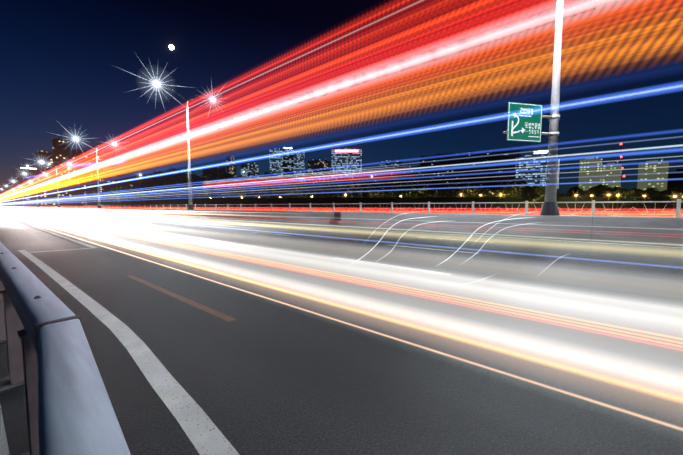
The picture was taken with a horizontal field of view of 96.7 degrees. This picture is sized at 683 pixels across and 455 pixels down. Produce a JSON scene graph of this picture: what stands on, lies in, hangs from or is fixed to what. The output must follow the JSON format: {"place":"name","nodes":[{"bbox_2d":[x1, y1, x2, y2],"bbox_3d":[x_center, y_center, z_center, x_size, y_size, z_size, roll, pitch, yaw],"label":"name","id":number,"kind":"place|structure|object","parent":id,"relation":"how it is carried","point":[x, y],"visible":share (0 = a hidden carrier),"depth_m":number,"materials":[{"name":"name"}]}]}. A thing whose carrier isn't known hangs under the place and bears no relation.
{"place":"outdoors","nodes":[
{"label":"outdoors","id":0,"kind":"place"},
{"bbox_2d":[0,343,29,454],"bbox_3d":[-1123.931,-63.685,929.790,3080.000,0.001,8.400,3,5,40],"label":"sidewalk","id":1,"kind":"structure","parent":0,"point":[13,407],"depth_m":1.94,"materials":[{"name":"concrete"}]},
{"bbox_2d":[0,405,8,454],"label":"kerb strip","id":2,"kind":"object","parent":1,"relation":"on","point":[4,449],"depth_m":1.68,"materials":[{"name":"concrete"}]},
{"bbox_2d":[0,280,38,454],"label":"guard rail posts","id":3,"kind":"object","parent":1,"relation":"on","point":[22,359],"visible":0.54,"depth_m":1.58,"materials":[{"name":"grey metal"}]},
{"bbox_2d":[0,340,29,454],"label":"guard rail base plates","id":4,"kind":"object","parent":3,"relation":"attached to","point":[5,384],"depth_m":2.24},
{"bbox_2d":[0,242,130,454],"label":"guardrail","id":5,"kind":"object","parent":3,"relation":"attached to","point":[76,414],"depth_m":0.82,"materials":[{"name":"grey metal"}]},
{"bbox_2d":[35,315,80,359],"bbox_3d":[-1.150,0.461,1.240,0.040,0.168,0.134,3,5,40],"label":"guardrail joint","id":6,"kind":"object","parent":5,"relation":"attached to","point":[38,326],"visible":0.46,"depth_m":1.21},
{"bbox_2d":[0,208,682,454],"bbox_3d":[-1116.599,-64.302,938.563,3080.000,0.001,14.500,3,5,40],"label":"road","id":7,"kind":"structure","parent":0,"point":[499,345],"depth_m":3.17,"materials":[{"name":"grey asphalt"}]},
{"bbox_2d":[84,224,274,321],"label":"orange road markings","id":8,"kind":"object","parent":7,"relation":"on","point":[202,307],"visible":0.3,"depth_m":4.61,"materials":[{"name":"paint"}]},
{"bbox_2d":[0,208,680,454],"bbox_3d":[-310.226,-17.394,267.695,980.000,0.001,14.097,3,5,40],"label":"white road markings","id":9,"kind":"object","parent":7,"relation":"on","point":[204,434],"visible":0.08,"depth_m":2.45,"materials":[{"name":"paint"}]},
{"bbox_2d":[0,206,682,216],"bbox_3d":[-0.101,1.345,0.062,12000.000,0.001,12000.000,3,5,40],"label":"curb","id":10,"kind":"structure","parent":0,"point":[633,213],"depth_m":65.77,"materials":[{"name":"concrete"}]},
{"bbox_2d":[18,165,40,206],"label":"building","id":11,"kind":"structure","parent":10,"relation":"on","point":[30,185],"depth_m":264.12,"materials":[{"name":"grey"}]},
{"bbox_2d":[36,150,56,206],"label":"apartment tower","id":12,"kind":"structure","parent":10,"relation":"on","point":[47,190],"depth_m":335.95,"materials":[{"name":"grey"}]},
{"bbox_2d":[52,138,73,206],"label":"apartment tower","id":13,"kind":"structure","parent":10,"relation":"on","point":[61,150],"depth_m":381.45,"materials":[{"name":"multicoloured"}]},
{"bbox_2d":[71,149,92,206],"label":"apartment tower","id":14,"kind":"structure","parent":10,"relation":"on","point":[81,171],"depth_m":422.49,"materials":[{"name":"grey"}]},
{"bbox_2d":[90,155,104,206],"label":"apartment tower","id":15,"kind":"structure","parent":10,"relation":"on","point":[93,167],"depth_m":464.04,"materials":[{"name":"grey"}]},
{"bbox_2d":[103,173,146,207],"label":"building","id":16,"kind":"structure","parent":10,"relation":"on","point":[121,181],"depth_m":338.81,"materials":[{"name":"grey"}]},
{"bbox_2d":[140,178,164,197],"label":"tree","id":17,"kind":"object","parent":10,"relation":"on","point":[152,188],"visible":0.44,"depth_m":89.00,"materials":[{"name":"green plant"}]},
{"bbox_2d":[150,170,172,197],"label":"tree","id":18,"kind":"object","parent":10,"relation":"on","point":[156,176],"visible":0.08,"depth_m":100.19,"materials":[{"name":"green plant"}]},
{"bbox_2d":[160,167,198,197],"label":"tree","id":19,"kind":"object","parent":10,"relation":"on","point":[174,181],"visible":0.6,"depth_m":91.24,"materials":[{"name":"green plant"}]},
{"bbox_2d":[180,170,200,197],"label":"tree","id":20,"kind":"object","parent":10,"relation":"on","point":[194,175],"visible":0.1,"depth_m":110.59,"materials":[{"name":"green plant"}]},
{"bbox_2d":[192,176,212,197],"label":"tree","id":21,"kind":"object","parent":10,"relation":"on","point":[201,182],"visible":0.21,"depth_m":105.43,"materials":[{"name":"green plant"}]},
{"bbox_2d":[200,168,225,197],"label":"tree","id":22,"kind":"object","parent":10,"relation":"on","point":[210,176],"visible":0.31,"depth_m":106.37,"materials":[{"name":"green plant"}]},
{"bbox_2d":[203,165,225,197],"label":"building","id":23,"kind":"structure","parent":10,"relation":"on","point":[212,167],"depth_m":750.64,"materials":[{"name":"grey"}]},
{"bbox_2d":[212,172,243,197],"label":"tree","id":24,"kind":"object","parent":10,"relation":"on","point":[228,185],"visible":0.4,"depth_m":98.44,"materials":[{"name":"green plant"}]},
{"bbox_2d":[226,155,235,176],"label":"building","id":25,"kind":"structure","parent":10,"relation":"on","point":[231,164],"depth_m":837.48,"materials":[{"name":"grey"}]},
{"bbox_2d":[234,176,249,197],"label":"tree","id":26,"kind":"object","parent":10,"relation":"on","point":[243,193],"visible":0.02,"depth_m":113.33,"materials":[{"name":"green plant"}]},
{"bbox_2d":[241,163,258,178],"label":"building","id":27,"kind":"structure","parent":10,"relation":"on","point":[249,169],"depth_m":758.46,"materials":[{"name":"grey glass"}]},
{"bbox_2d":[242,176,268,197],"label":"tree","id":28,"kind":"object","parent":10,"relation":"on","point":[254,187],"visible":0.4,"depth_m":104.32,"materials":[{"name":"green plant"}]},
{"bbox_2d":[261,171,281,197],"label":"tree","id":29,"kind":"object","parent":10,"relation":"on","point":[271,181],"visible":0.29,"depth_m":119.22,"materials":[{"name":"green plant"}]},
{"bbox_2d":[269,148,282,197],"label":"office building","id":30,"kind":"structure","parent":10,"relation":"on","point":[276,161],"depth_m":676.26,"materials":[{"name":"grey glass"}]},
{"bbox_2d":[270,175,285,197],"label":"tree","id":31,"kind":"object","parent":10,"relation":"on","point":[280,189],"visible":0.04,"depth_m":122.89,"materials":[{"name":"green plant"}]},
{"bbox_2d":[282,146,293,177],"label":"office building","id":32,"kind":"structure","parent":10,"relation":"on","point":[288,159],"depth_m":685.86,"materials":[{"name":"grey glass"}]},
{"bbox_2d":[279,174,305,197],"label":"tree","id":33,"kind":"object","parent":10,"relation":"on","point":[292,186],"visible":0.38,"depth_m":110.40,"materials":[{"name":"green plant"}]},
{"bbox_2d":[294,150,304,197],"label":"office building","id":34,"kind":"structure","parent":10,"relation":"on","point":[299,164],"depth_m":695.14,"materials":[{"name":"grey glass"}]},
{"bbox_2d":[301,181,316,197],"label":"tree","id":35,"kind":"object","parent":10,"relation":"on","point":[310,191],"visible":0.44,"depth_m":114.00,"materials":[{"name":"green plant"}]},
{"bbox_2d":[308,159,329,197],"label":"building","id":36,"kind":"structure","parent":10,"relation":"on","point":[318,171],"depth_m":749.66,"materials":[{"name":"grey"}]},
{"bbox_2d":[313,181,327,197],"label":"tree","id":37,"kind":"object","parent":10,"relation":"on","point":[319,189],"visible":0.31,"depth_m":121.91,"materials":[{"name":"green plant"}]},
{"bbox_2d":[321,178,340,197],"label":"tree","id":38,"kind":"object","parent":10,"relation":"on","point":[329,183],"visible":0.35,"depth_m":120.71,"materials":[{"name":"green plant"}]},
{"bbox_2d":[0,207,682,246],"bbox_3d":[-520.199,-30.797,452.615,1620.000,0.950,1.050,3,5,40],"label":"median barrier","id":39,"kind":"object","parent":10,"relation":"on","point":[663,231],"depth_m":14.11,"materials":[{"name":"concrete"}]},
{"bbox_2d":[8,202,559,215],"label":"lamp pole skirts","id":40,"kind":"object","parent":39,"relation":"on","point":[550,208],"visible":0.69,"depth_m":12.49,"materials":[{"name":"grey metal"}]},
{"bbox_2d":[4,0,562,205],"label":"street lights","id":41,"kind":"object","parent":40,"relation":"on","point":[551,181],"visible":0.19,"depth_m":12.39},
{"bbox_2d":[23,81,215,174],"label":"street lights","id":42,"kind":"object","parent":41,"relation":"on","point":[116,143],"depth_m":35.32},
{"bbox_2d":[503,112,559,137],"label":"sign arms","id":43,"kind":"object","parent":41,"relation":"attached to","point":[551,117],"visible":0.44,"depth_m":12.25},
{"bbox_2d":[507,102,542,142],"bbox_3d":[7.172,-4.108,11.875,1.594,1.464,0.026,-1,4,-13],"label":"road sign","id":44,"kind":"object","parent":43,"relation":"attached to","point":[520,121],"visible":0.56,"depth_m":11.86,"materials":[{"name":"teal metal"}]},
{"bbox_2d":[556,159,559,188],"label":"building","id":45,"kind":"structure","parent":41,"relation":"on","point":[558,168],"depth_m":12.42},
{"bbox_2d":[334,212,340,220],"bbox_3d":[-0.233,-0.717,19.442,0.500,0.530,0.090,3,5,40],"label":"barrier marker box","id":46,"kind":"object","parent":39,"relation":"attached to","point":[337,215],"visible":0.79,"depth_m":19.39,"materials":[{"name":"metal"}]},
{"bbox_2d":[327,174,355,197],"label":"tree","id":47,"kind":"object","parent":10,"relation":"on","point":[337,190],"visible":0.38,"depth_m":119.00,"materials":[{"name":"green plant"}]},
{"bbox_2d":[331,147,361,197],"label":"office building","id":48,"kind":"structure","parent":10,"relation":"on","point":[346,162],"depth_m":641.13,"materials":[{"name":"grey glass"}]},
{"bbox_2d":[27,165,674,211],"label":"lamp posts","id":49,"kind":"object","parent":10,"relation":"on","point":[345,195],"visible":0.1,"depth_m":84.55,"materials":[{"name":"metal"}]},
{"bbox_2d":[345,172,373,197],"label":"tree","id":50,"kind":"object","parent":10,"relation":"on","point":[357,186],"visible":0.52,"depth_m":105.28,"materials":[{"name":"green plant"}]},
{"bbox_2d":[365,182,384,197],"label":"tree","id":51,"kind":"object","parent":10,"relation":"on","point":[375,189],"visible":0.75,"depth_m":99.31,"materials":[{"name":"green plant"}]},
{"bbox_2d":[380,183,396,196],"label":"tree","id":52,"kind":"object","parent":10,"relation":"on","point":[389,191],"visible":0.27,"depth_m":105.19,"materials":[{"name":"green plant"}]},
{"bbox_2d":[380,160,401,165],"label":"building","id":53,"kind":"structure","parent":10,"relation":"on","point":[393,163],"depth_m":877.23,"materials":[{"name":"grey glass"}]},
{"bbox_2d":[366,164,419,196],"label":"building","id":54,"kind":"structure","parent":10,"relation":"on","point":[409,172],"depth_m":681.09,"materials":[{"name":"grey"}]},
{"bbox_2d":[381,175,408,196],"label":"tree","id":55,"kind":"object","parent":10,"relation":"on","point":[399,184],"visible":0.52,"depth_m":111.77,"materials":[{"name":"green plant"}]},
{"bbox_2d":[131,197,682,210],"bbox_3d":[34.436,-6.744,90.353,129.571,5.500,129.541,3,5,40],"label":"embankment hedge","id":56,"kind":"object","parent":10,"relation":"on","point":[301,204],"visible":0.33,"depth_m":88.78,"materials":[{"name":"green plant"}]},
{"bbox_2d":[405,183,414,196],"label":"tree","id":57,"kind":"object","parent":10,"relation":"on","point":[410,187],"visible":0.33,"depth_m":120.11,"materials":[{"name":"green plant"}]},
{"bbox_2d":[410,173,434,196],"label":"tree","id":58,"kind":"object","parent":10,"relation":"on","point":[419,183],"visible":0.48,"depth_m":102.20,"materials":[{"name":"green plant"}]},
{"bbox_2d":[420,179,448,196],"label":"tree","id":59,"kind":"object","parent":10,"relation":"on","point":[430,188],"visible":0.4,"depth_m":98.30,"materials":[{"name":"green plant"}]},
{"bbox_2d":[433,183,456,196],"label":"tree","id":60,"kind":"object","parent":10,"relation":"on","point":[444,190],"visible":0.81,"depth_m":93.74,"materials":[{"name":"green plant"}]},
{"bbox_2d":[419,151,485,196],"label":"long building","id":61,"kind":"structure","parent":10,"relation":"on","point":[470,166],"depth_m":553.55,"materials":[{"name":"blue"}]},
{"bbox_2d":[449,177,468,196],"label":"tree","id":62,"kind":"object","parent":10,"relation":"on","point":[457,185],"visible":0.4,"depth_m":114.75,"materials":[{"name":"green plant"}]},
{"bbox_2d":[462,182,485,196],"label":"tree","id":63,"kind":"object","parent":10,"relation":"on","point":[474,189],"visible":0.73,"depth_m":106.38,"materials":[{"name":"green plant"}]},
{"bbox_2d":[480,183,493,196],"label":"tree","id":64,"kind":"object","parent":10,"relation":"on","point":[487,185],"visible":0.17,"depth_m":112.92,"materials":[{"name":"green plant"}]},
{"bbox_2d":[486,179,515,196],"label":"tree","id":65,"kind":"object","parent":10,"relation":"on","point":[505,188],"visible":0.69,"depth_m":92.60,"materials":[{"name":"green plant"}]},
{"bbox_2d":[485,148,520,184],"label":"long building","id":66,"kind":"structure","parent":10,"relation":"on","point":[500,165],"depth_m":560.99,"materials":[{"name":"grey"}]},
{"bbox_2d":[510,178,527,196],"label":"tree","id":67,"kind":"object","parent":10,"relation":"on","point":[518,184],"visible":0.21,"depth_m":98.40,"materials":[{"name":"green plant"}]},
{"bbox_2d":[517,185,541,210],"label":"tree","id":68,"kind":"object","parent":10,"relation":"on","point":[528,193],"visible":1,"depth_m":84.15,"materials":[{"name":"green plant"}]},
{"bbox_2d":[515,153,547,187],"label":"office building","id":69,"kind":"structure","parent":10,"relation":"on","point":[531,169],"depth_m":470.11,"materials":[{"name":"grey glass"}]},
{"bbox_2d":[535,183,544,196],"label":"tree","id":70,"kind":"object","parent":10,"relation":"on","point":[541,189],"visible":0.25,"depth_m":97.55,"materials":[{"name":"green plant"}]},
{"bbox_2d":[563,186,583,196],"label":"tree","id":71,"kind":"object","parent":10,"relation":"on","point":[573,191],"visible":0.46,"depth_m":112.36,"materials":[{"name":"green plant"}]},
{"bbox_2d":[578,190,596,196],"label":"tree","id":72,"kind":"object","parent":10,"relation":"on","point":[586,193],"visible":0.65,"depth_m":103.55,"materials":[{"name":"green plant"}]},
{"bbox_2d":[578,156,601,190],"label":"apartment building","id":73,"kind":"structure","parent":10,"relation":"on","point":[590,171],"depth_m":400.02,"materials":[{"name":"beige"}]},
{"bbox_2d":[588,184,610,196],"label":"tree","id":74,"kind":"object","parent":10,"relation":"on","point":[598,190],"visible":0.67,"depth_m":113.01,"materials":[{"name":"green plant"}]},
{"bbox_2d":[600,161,621,195],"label":"apartment building","id":75,"kind":"structure","parent":10,"relation":"on","point":[611,175],"depth_m":389.99,"materials":[{"name":"beige concrete"}]},
{"bbox_2d":[602,186,627,196],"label":"tree","id":76,"kind":"object","parent":10,"relation":"on","point":[614,191],"visible":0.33,"depth_m":96.84,"materials":[{"name":"green plant"}]},
{"bbox_2d":[615,189,636,210],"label":"tree","id":77,"kind":"object","parent":10,"relation":"on","point":[627,195],"visible":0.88,"depth_m":91.33,"materials":[{"name":"green plant"}]},
{"bbox_2d":[630,188,651,210],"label":"tree","id":78,"kind":"object","parent":10,"relation":"on","point":[640,193],"visible":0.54,"depth_m":93.59,"materials":[{"name":"green plant"}]},
{"bbox_2d":[637,158,668,190],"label":"apartment building","id":79,"kind":"structure","parent":10,"relation":"on","point":[653,174],"depth_m":347.13,"materials":[{"name":"beige concrete"}]},
{"bbox_2d":[643,187,662,196],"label":"tree","id":80,"kind":"object","parent":10,"relation":"on","point":[653,192],"visible":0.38,"depth_m":106.02,"materials":[{"name":"green plant"}]},
{"bbox_2d":[658,190,667,196],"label":"tree","id":81,"kind":"object","parent":10,"relation":"on","point":[662,192],"visible":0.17,"depth_m":105.56,"materials":[{"name":"green plant"}]},
{"bbox_2d":[662,187,682,210],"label":"tree","id":82,"kind":"object","parent":10,"relation":"on","point":[671,194],"visible":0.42,"depth_m":94.46,"materials":[{"name":"green plant"}]},
{"bbox_2d":[667,169,682,188],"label":"building","id":83,"kind":"structure","parent":10,"relation":"on","point":[675,179],"depth_m":321.44,"materials":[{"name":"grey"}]},
{"bbox_2d":[676,190,682,204],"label":"tree","id":84,"kind":"object","parent":10,"relation":"on","point":[679,195],"visible":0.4,"depth_m":84.16,"materials":[{"name":"green plant"}]},
{"bbox_2d":[0,0,682,205],"label":"sky","id":85,"kind":"structure","parent":0,"point":[405,81],"materials":[{"name":"blue"}]},
{"bbox_2d":[534,150,547,153],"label":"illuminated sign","id":86,"kind":"object","parent":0,"point":[538,152],"visible":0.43,"depth_m":347.16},
{"label":"road","id":87,"kind":"structure","parent":0,"visible":0},
{"bbox_2d":[78,190,97,204],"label":"tree","id":88,"kind":"object","parent":87,"relation":"on","point":[89,197],"visible":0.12,"depth_m":91.23,"materials":[{"name":"green plant"}]},
{"bbox_2d":[96,191,114,206],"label":"tree","id":89,"kind":"object","parent":87,"relation":"on","point":[105,198],"visible":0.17,"depth_m":85.71,"materials":[{"name":"green plant"}]},
{"bbox_2d":[110,186,133,207],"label":"tree","id":90,"kind":"object","parent":87,"relation":"on","point":[120,196],"visible":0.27,"depth_m":71.79,"materials":[{"name":"green plant"}]},
{"bbox_2d":[124,185,148,205],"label":"tree","id":91,"kind":"object","parent":87,"relation":"on","point":[140,195],"visible":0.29,"depth_m":77.70,"materials":[{"name":"green plant"}]},
{"label":"median deck","id":92,"kind":"structure","parent":0,"visible":0},
{"bbox_2d":[4,199,682,216],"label":"median railing","id":93,"kind":"object","parent":92,"relation":"on","point":[678,204],"visible":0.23,"depth_m":17.19,"materials":[{"name":"metal"}]}
]}

